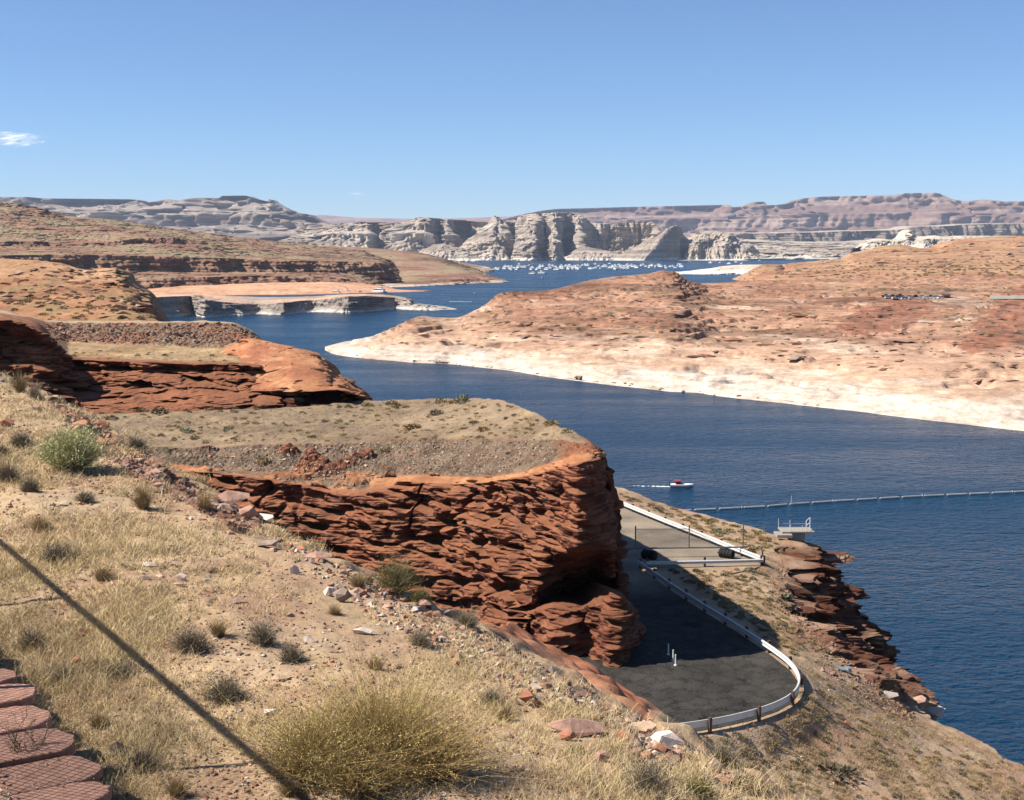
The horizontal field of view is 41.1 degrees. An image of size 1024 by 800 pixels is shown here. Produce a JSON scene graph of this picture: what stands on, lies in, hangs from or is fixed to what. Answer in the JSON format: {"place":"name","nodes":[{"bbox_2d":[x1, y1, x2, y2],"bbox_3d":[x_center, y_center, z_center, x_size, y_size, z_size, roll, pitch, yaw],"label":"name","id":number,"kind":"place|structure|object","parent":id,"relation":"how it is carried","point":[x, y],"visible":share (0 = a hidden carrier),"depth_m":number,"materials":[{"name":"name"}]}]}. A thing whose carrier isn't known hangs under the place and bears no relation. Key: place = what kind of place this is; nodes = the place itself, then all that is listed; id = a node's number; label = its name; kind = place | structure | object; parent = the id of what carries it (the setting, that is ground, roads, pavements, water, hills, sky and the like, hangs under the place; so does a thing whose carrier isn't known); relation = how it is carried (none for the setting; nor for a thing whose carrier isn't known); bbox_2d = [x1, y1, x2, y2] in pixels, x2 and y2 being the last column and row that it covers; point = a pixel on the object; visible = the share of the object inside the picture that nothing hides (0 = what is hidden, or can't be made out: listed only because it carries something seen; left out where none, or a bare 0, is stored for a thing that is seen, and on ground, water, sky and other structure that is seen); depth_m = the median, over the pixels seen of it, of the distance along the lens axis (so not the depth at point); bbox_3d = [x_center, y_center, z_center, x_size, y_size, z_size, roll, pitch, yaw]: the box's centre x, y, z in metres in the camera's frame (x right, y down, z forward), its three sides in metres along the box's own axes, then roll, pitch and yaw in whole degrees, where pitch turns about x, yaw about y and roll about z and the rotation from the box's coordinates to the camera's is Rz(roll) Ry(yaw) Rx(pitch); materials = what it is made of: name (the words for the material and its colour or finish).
{"place":"outdoors","nodes":[
{"label":"outdoors","id":0,"kind":"place"},
{"bbox_2d":[0,786,8,799],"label":"verge","id":1,"kind":"structure","parent":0,"point":[5,797],"depth_m":8.91,"materials":[{"name":"soil"}]},
{"bbox_2d":[0,684,93,799],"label":"gravel","id":2,"kind":"structure","parent":1,"relation":"on","point":[5,792],"depth_m":8.87,"materials":[{"name":"stone"}]},
{"bbox_2d":[0,259,169,321],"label":"rock outcrop","id":3,"kind":"object","parent":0,"point":[13,266],"visible":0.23,"depth_m":258.25,"materials":[{"name":"stone"}]},
{"bbox_2d":[0,267,158,313],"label":"boulders","id":4,"kind":"object","parent":3,"relation":"on","point":[146,308],"visible":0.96,"depth_m":248.31,"materials":[{"name":"stone"}]},
{"bbox_2d":[0,309,284,413],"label":"cliff","id":5,"kind":"structure","parent":0,"point":[102,383],"depth_m":158.26,"materials":[{"name":"stone"}]},
{"bbox_2d":[45,322,254,344],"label":"rubble","id":6,"kind":"object","parent":5,"relation":"on","point":[131,338],"visible":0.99,"depth_m":192.14,"materials":[{"name":"stone"}]},
{"bbox_2d":[61,346,241,362],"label":"straw cover","id":7,"kind":"object","parent":5,"relation":"on","point":[144,354],"visible":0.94,"depth_m":170.22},
{"bbox_2d":[0,196,329,239],"bbox_3d":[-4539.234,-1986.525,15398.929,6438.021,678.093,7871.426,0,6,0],"label":"mesa","id":8,"kind":"structure","parent":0,"point":[248,217],"depth_m":13487.93,"materials":[{"name":"stone"}]},
{"bbox_2d":[0,202,402,288],"bbox_3d":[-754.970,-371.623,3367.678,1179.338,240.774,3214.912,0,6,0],"label":"hill","id":9,"kind":"structure","parent":0,"point":[173,263],"depth_m":2464.26,"materials":[{"name":"stone"}]},
{"bbox_2d":[148,282,431,294],"bbox_3d":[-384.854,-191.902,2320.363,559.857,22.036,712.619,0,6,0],"label":"beach","id":10,"kind":"structure","parent":0,"point":[294,288],"depth_m":2109.84,"materials":[{"name":"sand"}]},
{"bbox_2d":[221,338,372,407],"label":"rock outcrop","id":11,"kind":"object","parent":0,"point":[294,377],"visible":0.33,"depth_m":160.89,"materials":[{"name":"stone"}]},
{"bbox_2d":[155,294,454,316],"bbox_3d":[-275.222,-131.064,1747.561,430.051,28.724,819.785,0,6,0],"label":"cliff","id":12,"kind":"structure","parent":0,"point":[180,305],"depth_m":1473.25,"materials":[{"name":"stone"}]},
{"bbox_2d":[94,398,631,631],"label":"promontory","id":13,"kind":"structure","parent":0,"point":[515,542],"depth_m":118.77,"materials":[{"name":"stone"}]},
{"bbox_2d":[191,443,383,489],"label":"rubble","id":14,"kind":"object","parent":13,"relation":"on","point":[310,451],"visible":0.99,"depth_m":128.43,"materials":[{"name":"stone"}]},
{"bbox_2d":[120,401,578,444],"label":"straw cover","id":15,"kind":"object","parent":13,"relation":"on","point":[458,429],"visible":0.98,"depth_m":138.37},
{"bbox_2d":[310,439,560,475],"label":"rubble","id":16,"kind":"object","parent":13,"relation":"on","point":[448,445],"visible":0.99,"depth_m":122.10,"materials":[{"name":"stone"}]},
{"bbox_2d":[527,582,646,667],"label":"rock outcrop","id":17,"kind":"object","parent":13,"relation":"on","point":[594,621],"visible":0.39,"depth_m":100.58,"materials":[{"name":"stone"}]},
{"bbox_2d":[279,217,512,251],"bbox_3d":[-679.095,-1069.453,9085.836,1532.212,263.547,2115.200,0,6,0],"label":"butte","id":18,"kind":"object","parent":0,"point":[416,234],"visible":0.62,"depth_m":8366.29,"materials":[{"name":"stone"}]},
{"bbox_2d":[0,373,797,799],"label":"slope","id":19,"kind":"structure","parent":0,"point":[562,663],"depth_m":15.32,"materials":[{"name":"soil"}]},
{"bbox_2d":[0,450,29,482],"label":"shrub","id":20,"kind":"object","parent":19,"relation":"on","point":[6,471],"visible":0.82,"depth_m":23.49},
{"bbox_2d":[0,365,30,392],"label":"grass clump","id":21,"kind":"object","parent":19,"relation":"on","point":[19,385],"visible":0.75,"depth_m":36.81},
{"bbox_2d":[3,427,36,447],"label":"shrub","id":22,"kind":"object","parent":19,"relation":"on","point":[19,439],"visible":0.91,"depth_m":27.23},
{"bbox_2d":[1,695,55,751],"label":"twiggy plant","id":23,"kind":"object","parent":19,"relation":"on","point":[37,744],"visible":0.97,"depth_m":9.76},
{"bbox_2d":[15,476,43,492],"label":"shrub","id":24,"kind":"object","parent":19,"relation":"on","point":[30,486],"visible":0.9,"depth_m":22.56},
{"bbox_2d":[6,620,54,651],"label":"shrub","id":25,"kind":"object","parent":19,"relation":"on","point":[31,636],"visible":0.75,"depth_m":14.74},
{"bbox_2d":[23,378,45,399],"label":"shrub","id":26,"kind":"object","parent":19,"relation":"on","point":[34,392],"visible":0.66,"depth_m":35.13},
{"bbox_2d":[25,512,57,532],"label":"grass clump","id":27,"kind":"object","parent":19,"relation":"on","point":[39,522],"visible":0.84,"depth_m":19.86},
{"bbox_2d":[0,668,111,799],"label":"stone wall","id":28,"kind":"structure","parent":19,"relation":"on","point":[24,768],"depth_m":9.56,"materials":[{"name":"stone"}]},
{"bbox_2d":[39,663,77,684],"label":"shrub","id":29,"kind":"object","parent":19,"relation":"on","point":[61,671],"visible":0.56,"depth_m":13.65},
{"bbox_2d":[29,538,100,563],"bbox_3d":[-5.968,1.980,18.115,0.844,0.377,0.895,-4,8,-32],"label":"shrub","id":30,"kind":"object","parent":19,"relation":"on","point":[58,550],"visible":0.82,"depth_m":18.06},
{"bbox_2d":[20,417,123,472],"bbox_3d":[-8.032,0.794,24.765,1.802,1.024,1.799,0,6,0],"label":"green bush","id":31,"kind":"object","parent":19,"relation":"on","point":[79,451],"visible":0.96,"depth_m":24.59,"materials":[{"name":"plant"}]},
{"bbox_2d":[70,488,97,503],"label":"shrub","id":32,"kind":"object","parent":19,"relation":"on","point":[84,497],"visible":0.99,"depth_m":21.82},
{"bbox_2d":[82,702,113,728],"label":"grass clump","id":33,"kind":"object","parent":19,"relation":"on","point":[97,720],"visible":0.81,"depth_m":12.33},
{"bbox_2d":[82,559,118,581],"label":"grass clump","id":34,"kind":"object","parent":19,"relation":"on","point":[100,574],"visible":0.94,"depth_m":17.10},
{"bbox_2d":[92,659,144,681],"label":"shrub","id":35,"kind":"object","parent":19,"relation":"on","point":[117,668],"visible":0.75,"depth_m":13.75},
{"bbox_2d":[109,741,127,756],"bbox_3d":[-3.354,2.981,11.645,0.146,0.156,0.066,-7,0,-9],"label":"rock","id":36,"kind":"object","parent":19,"relation":"on","point":[113,748],"visible":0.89,"depth_m":11.62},
{"bbox_2d":[114,475,161,509],"bbox_3d":[-5.969,1.440,21.881,0.786,0.711,0.677,-5,8,-36],"label":"grass clump","id":37,"kind":"object","parent":19,"relation":"on","point":[142,500],"visible":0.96,"depth_m":21.90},
{"bbox_2d":[125,435,151,449],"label":"shrub","id":38,"kind":"object","parent":19,"relation":"on","point":[137,443],"visible":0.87,"depth_m":28.71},
{"bbox_2d":[114,730,169,776],"bbox_3d":[-3.079,2.955,11.370,0.486,0.371,0.472,-2,7,-21],"label":"shrub","id":39,"kind":"object","parent":19,"relation":"on","point":[141,761],"visible":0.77,"depth_m":11.36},
{"bbox_2d":[53,404,262,532],"bbox_3d":[-7.607,1.214,27.453,1.576,0.860,15.487,-4,7,-30],"label":"rubble","id":40,"kind":"object","parent":19,"relation":"on","point":[126,463],"visible":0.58,"depth_m":24.44,"materials":[{"name":"stone"}]},
{"bbox_2d":[157,767,199,798],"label":"grass clump","id":41,"kind":"object","parent":19,"relation":"on","point":[175,790],"visible":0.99,"depth_m":10.80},
{"bbox_2d":[158,621,223,656],"bbox_3d":[-3.379,2.491,14.359,0.641,0.359,0.694,-3,7,-24],"label":"shrub","id":42,"kind":"object","parent":19,"relation":"on","point":[196,640],"visible":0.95,"depth_m":14.29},
{"bbox_2d":[190,485,219,509],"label":"grass clump","id":43,"kind":"object","parent":19,"relation":"on","point":[205,500],"visible":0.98,"depth_m":22.61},
{"bbox_2d":[203,613,232,637],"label":"grass clump","id":44,"kind":"object","parent":19,"relation":"on","point":[218,630],"visible":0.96,"depth_m":14.64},
{"bbox_2d":[194,660,253,705],"bbox_3d":[-2.748,2.687,12.920,0.634,0.377,0.669,0,6,0],"label":"shrub","id":45,"kind":"object","parent":19,"relation":"on","point":[227,690],"visible":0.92,"depth_m":12.87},
{"bbox_2d":[218,490,249,504],"bbox_3d":[-5.014,1.729,24.337,0.677,0.242,0.252,-2,7,-18],"label":"rock","id":46,"kind":"object","parent":19,"relation":"on","point":[230,497],"visible":0.83,"depth_m":24.30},
{"bbox_2d":[239,505,258,518],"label":"rock","id":47,"kind":"object","parent":19,"relation":"on","point":[249,511],"visible":0.96,"depth_m":22.59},
{"bbox_2d":[241,611,288,646],"bbox_3d":[-2.652,2.451,14.554,0.556,0.400,0.620,0,6,0],"label":"shrub","id":48,"kind":"object","parent":19,"relation":"on","point":[262,636],"visible":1,"depth_m":14.56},
{"bbox_2d":[256,539,277,545],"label":"rock","id":49,"kind":"object","parent":19,"relation":"on","point":[272,542],"visible":1,"depth_m":19.43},
{"bbox_2d":[271,777,307,797],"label":"grass clump","id":50,"kind":"object","parent":19,"relation":"on","point":[293,792],"visible":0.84,"depth_m":10.80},
{"bbox_2d":[270,636,313,666],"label":"shrub","id":51,"kind":"object","parent":19,"relation":"on","point":[293,655],"visible":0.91,"depth_m":14.05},
{"bbox_2d":[304,551,331,558],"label":"rock","id":52,"kind":"object","parent":19,"relation":"on","point":[318,554],"visible":0.97,"depth_m":19.11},
{"bbox_2d":[333,587,352,601],"bbox_3d":[-2.081,2.411,16.878,0.235,0.185,0.165,-4,8,-34],"label":"rock","id":53,"kind":"object","parent":19,"relation":"on","point":[342,594],"visible":1,"depth_m":16.84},
{"bbox_2d":[344,571,371,587],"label":"grass clump","id":54,"kind":"object","parent":19,"relation":"on","point":[359,581],"visible":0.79,"depth_m":17.84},
{"bbox_2d":[174,612,579,799],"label":"rabbitbrush","id":55,"kind":"object","parent":19,"relation":"on","point":[372,747],"visible":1,"depth_m":10.90,"materials":[{"name":"plant"}]},
{"bbox_2d":[363,653,390,669],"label":"grass clump","id":56,"kind":"object","parent":19,"relation":"on","point":[377,661],"visible":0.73,"depth_m":14.04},
{"bbox_2d":[362,544,429,596],"bbox_3d":[-1.531,2.234,18.209,1.020,0.678,0.984,4,8,35],"label":"shrub","id":57,"kind":"object","parent":19,"relation":"on","point":[397,578],"visible":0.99,"depth_m":18.10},
{"bbox_2d":[401,621,435,647],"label":"shrub","id":58,"kind":"object","parent":19,"relation":"on","point":[421,641],"visible":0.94,"depth_m":15.10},
{"bbox_2d":[406,585,436,604],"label":"shrub","id":59,"kind":"object","parent":19,"relation":"on","point":[421,594],"visible":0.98,"depth_m":17.92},
{"bbox_2d":[446,605,485,627],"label":"shrub","id":60,"kind":"object","parent":19,"relation":"on","point":[469,620],"visible":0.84,"depth_m":17.99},
{"bbox_2d":[473,684,508,706],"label":"shrub","id":61,"kind":"object","parent":19,"relation":"on","point":[495,695],"visible":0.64,"depth_m":13.56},
{"bbox_2d":[492,700,521,720],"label":"grass clump","id":62,"kind":"object","parent":19,"relation":"on","point":[506,711],"visible":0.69,"depth_m":13.06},
{"bbox_2d":[286,543,747,786],"bbox_3d":[0.272,3.437,17.087,4.052,2.168,10.057,-4,8,-34],"label":"rubble","id":63,"kind":"object","parent":19,"relation":"on","point":[424,613],"visible":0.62,"depth_m":15.34,"materials":[{"name":"stone"}]},
{"bbox_2d":[519,689,534,702],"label":"rock","id":64,"kind":"object","parent":19,"relation":"on","point":[526,696],"visible":1,"depth_m":13.72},
{"bbox_2d":[558,729,577,740],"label":"rock","id":65,"kind":"object","parent":19,"relation":"on","point":[566,734],"visible":1,"depth_m":12.64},
{"bbox_2d":[544,718,604,737],"bbox_3d":[0.591,3.090,12.958,0.597,0.148,0.247,5,10,-9],"label":"rock","id":66,"kind":"object","parent":19,"relation":"on","point":[584,727],"visible":0.86,"depth_m":12.92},
{"bbox_2d":[592,750,611,761],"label":"rock","id":67,"kind":"object","parent":19,"relation":"on","point":[602,756],"visible":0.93,"depth_m":12.08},
{"bbox_2d":[630,720,656,731],"bbox_3d":[1.392,3.447,14.416,0.287,0.105,0.191,3,7,25],"label":"rock","id":68,"kind":"object","parent":19,"relation":"on","point":[647,724],"visible":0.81,"depth_m":14.37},
{"bbox_2d":[614,741,688,799],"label":"shrub","id":69,"kind":"object","parent":19,"relation":"on","point":[651,777],"visible":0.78,"depth_m":11.29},
{"bbox_2d":[650,730,682,746],"bbox_3d":[1.465,3.273,13.147,0.348,0.152,0.182,-8,8,-9],"label":"rock","id":70,"kind":"object","parent":19,"relation":"on","point":[669,738],"visible":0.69,"depth_m":13.10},
{"bbox_2d":[679,772,729,799],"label":"shrub","id":71,"kind":"object","parent":19,"relation":"on","point":[705,789],"visible":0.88,"depth_m":11.60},
{"bbox_2d":[707,757,722,773],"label":"rock","id":72,"kind":"object","parent":19,"relation":"on","point":[716,764],"visible":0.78,"depth_m":12.64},
{"bbox_2d":[700,734,743,769],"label":"shrub","id":73,"kind":"object","parent":19,"relation":"on","point":[722,755],"visible":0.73,"depth_m":12.90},
{"bbox_2d":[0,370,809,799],"bbox_3d":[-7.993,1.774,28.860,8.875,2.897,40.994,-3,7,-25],"label":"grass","id":74,"kind":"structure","parent":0,"point":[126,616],"depth_m":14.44,"materials":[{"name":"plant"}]},
{"bbox_2d":[317,245,508,286],"bbox_3d":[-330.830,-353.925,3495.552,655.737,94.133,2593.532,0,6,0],"label":"hill","id":75,"kind":"structure","parent":0,"point":[418,269],"depth_m":2952.53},
{"bbox_2d":[314,215,513,223],"bbox_3d":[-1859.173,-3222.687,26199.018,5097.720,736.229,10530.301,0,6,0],"label":"mesa","id":76,"kind":"structure","parent":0,"point":[334,219],"depth_m":26640.12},
{"bbox_2d":[439,257,493,271],"bbox_3d":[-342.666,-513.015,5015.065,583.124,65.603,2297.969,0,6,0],"label":"hill","id":77,"kind":"structure","parent":0,"point":[477,267],"depth_m":4562.98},
{"bbox_2d":[0,0,1023,218],"label":"sky","id":78,"kind":"structure","parent":0,"point":[392,109],"materials":[{"name":"blue"}]},
{"bbox_2d":[267,240,842,259],"bbox_3d":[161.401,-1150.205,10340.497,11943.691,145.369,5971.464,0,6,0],"label":"hill","id":79,"kind":"structure","parent":0,"point":[814,258],"depth_m":7420.81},
{"bbox_2d":[564,247,618,259],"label":"rock formation","id":80,"kind":"object","parent":79,"relation":"on","point":[586,253],"visible":0.77,"depth_m":7471.36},
{"bbox_2d":[747,242,858,257],"bbox_3d":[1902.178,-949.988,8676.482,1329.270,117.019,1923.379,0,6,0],"label":"rock formation","id":81,"kind":"object","parent":79,"relation":"on","point":[791,249],"visible":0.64,"depth_m":8290.73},
{"bbox_2d":[460,212,661,260],"bbox_3d":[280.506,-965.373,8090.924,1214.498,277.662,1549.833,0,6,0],"label":"butte","id":82,"kind":"object","parent":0,"point":[550,236],"visible":0.86,"depth_m":7746.72,"materials":[{"name":"stone"}]},
{"bbox_2d":[168,260,1023,765],"bbox_3d":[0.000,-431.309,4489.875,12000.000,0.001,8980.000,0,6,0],"label":"water","id":83,"kind":"structure","parent":0,"point":[938,580],"depth_m":429.18,"materials":[{"name":"blue liquid"}]},
{"bbox_2d":[418,243,481,260],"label":"rock formation","id":84,"kind":"object","parent":83,"relation":"in","point":[445,251],"visible":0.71,"depth_m":6929.36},
{"bbox_2d":[669,479,693,487],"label":"motorboat","id":85,"kind":"object","parent":83,"relation":"on","point":[681,484],"visible":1,"depth_m":400.54,"materials":[{"name":"white plastic"}]},
{"bbox_2d":[684,490,1023,510],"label":"log boom","id":86,"kind":"object","parent":83,"relation":"on","point":[850,500],"visible":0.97,"depth_m":378.98,"materials":[{"name":"grey paint"}]},
{"bbox_2d":[849,229,981,253],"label":"rock formation","id":87,"kind":"object","parent":83,"relation":"in","point":[907,237],"visible":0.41,"depth_m":4323.11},
{"bbox_2d":[435,508,798,730],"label":"road","id":88,"kind":"structure","parent":0,"point":[720,669],"depth_m":100.31,"materials":[{"name":"asphalt"}]},
{"bbox_2d":[640,549,657,559],"bbox_3d":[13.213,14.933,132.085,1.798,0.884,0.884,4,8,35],"label":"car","id":89,"kind":"object","parent":88,"relation":"on","point":[649,554],"visible":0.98,"depth_m":131.76,"materials":[{"name":"black metal"}]},
{"bbox_2d":[624,502,764,565],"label":"guardrail","id":90,"kind":"object","parent":88,"relation":"on","point":[720,542],"visible":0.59,"depth_m":141.63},
{"bbox_2d":[646,555,763,566],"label":"guardrail","id":91,"kind":"object","parent":88,"relation":"on","point":[704,562],"visible":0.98,"depth_m":128.73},
{"bbox_2d":[638,559,802,733],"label":"guardrail","id":92,"kind":"object","parent":88,"relation":"on","point":[709,722],"visible":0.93,"depth_m":97.48,"materials":[{"name":"metal"}]},
{"bbox_2d":[717,548,734,558],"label":"tyre roller","id":93,"kind":"object","parent":88,"relation":"on","point":[725,553],"visible":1,"depth_m":132.19,"materials":[{"name":"black rubber"}]},
{"bbox_2d":[625,524,746,550],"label":"wire gate","id":94,"kind":"structure","parent":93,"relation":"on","point":[673,547],"depth_m":132.57,"materials":[{"name":"grey metal"}]},
{"bbox_2d":[610,225,688,260],"bbox_3d":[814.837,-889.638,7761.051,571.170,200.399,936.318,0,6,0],"label":"butte","id":95,"kind":"object","parent":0,"point":[667,243],"visible":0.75,"depth_m":7450.00,"materials":[{"name":"stone"}]},
{"bbox_2d":[325,270,1023,430],"bbox_3d":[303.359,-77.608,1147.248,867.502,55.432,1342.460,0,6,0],"label":"hill","id":96,"kind":"structure","parent":0,"point":[745,369],"depth_m":837.38,"materials":[{"name":"stone"}]},
{"bbox_2d":[392,280,1023,381],"bbox_3d":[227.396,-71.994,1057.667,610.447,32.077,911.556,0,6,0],"label":"boulders","id":97,"kind":"object","parent":96,"relation":"on","point":[795,357],"visible":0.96,"depth_m":859.02,"materials":[{"name":"stone"}]},
{"bbox_2d":[654,264,785,273],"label":"spit","id":98,"kind":"structure","parent":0,"point":[736,269],"depth_m":3623.93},
{"bbox_2d":[681,231,761,259],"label":"butte","id":99,"kind":"object","parent":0,"point":[706,245],"visible":0.91,"depth_m":7566.47,"materials":[{"name":"stone"}]},
{"bbox_2d":[503,193,1023,237],"bbox_3d":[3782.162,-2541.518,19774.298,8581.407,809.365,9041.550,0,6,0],"label":"mesa","id":100,"kind":"structure","parent":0,"point":[874,212],"depth_m":18554.84,"materials":[{"name":"stone"}]},
{"bbox_2d":[615,487,1023,799],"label":"roadside shelf","id":101,"kind":"object","parent":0,"point":[825,597],"visible":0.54,"depth_m":103.75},
{"bbox_2d":[774,517,814,540],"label":"viewing deck","id":102,"kind":"structure","parent":101,"relation":"on","point":[794,533],"depth_m":143.60,"materials":[{"name":"concrete"}]},
{"bbox_2d":[620,490,1023,799],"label":"straw cover","id":103,"kind":"object","parent":101,"relation":"on","point":[875,746],"visible":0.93,"depth_m":90.64,"materials":[{"name":"plant"}]},
{"bbox_2d":[818,759,859,781],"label":"shrub","id":104,"kind":"object","parent":101,"relation":"on","point":[841,767],"visible":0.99,"depth_m":85.47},
{"bbox_2d":[769,560,917,720],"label":"rubble","id":105,"kind":"object","parent":101,"relation":"on","point":[834,673],"visible":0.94,"depth_m":107.03,"materials":[{"name":"stone"}]},
{"bbox_2d":[705,576,1023,799],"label":"rubble","id":106,"kind":"object","parent":101,"relation":"on","point":[858,746],"visible":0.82,"depth_m":88.50,"materials":[{"name":"stone"}]},
{"bbox_2d":[925,705,944,717],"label":"rock","id":107,"kind":"object","parent":101,"relation":"on","point":[937,711],"visible":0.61,"depth_m":115.01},
{"bbox_2d":[689,223,1023,242],"bbox_3d":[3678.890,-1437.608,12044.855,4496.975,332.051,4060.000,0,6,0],"label":"cliff","id":108,"kind":"structure","parent":0,"point":[975,229],"depth_m":11739.69,"materials":[{"name":"stone"}]},
{"bbox_2d":[733,236,1023,280],"bbox_3d":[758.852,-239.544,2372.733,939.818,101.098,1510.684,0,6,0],"label":"hill","id":109,"kind":"structure","parent":0,"point":[852,259],"depth_m":2213.88,"materials":[{"name":"stone"}]},
{"bbox_2d":[1,212,1023,799],"bbox_3d":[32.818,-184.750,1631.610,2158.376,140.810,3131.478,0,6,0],"label":"scrub","id":110,"kind":"object","parent":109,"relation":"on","point":[655,508],"visible":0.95,"depth_m":124.41,"materials":[{"name":"plant"}]},
{"bbox_2d":[763,241,1023,276],"bbox_3d":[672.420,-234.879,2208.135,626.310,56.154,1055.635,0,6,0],"label":"boulders","id":111,"kind":"object","parent":109,"relation":"on","point":[937,261],"visible":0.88,"depth_m":2134.30,"materials":[{"name":"stone"}]},
{"bbox_2d":[990,295,1023,298],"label":"pavement","id":112,"kind":"structure","parent":0,"point":[1006,297],"depth_m":1232.98,"materials":[{"name":"concrete"}]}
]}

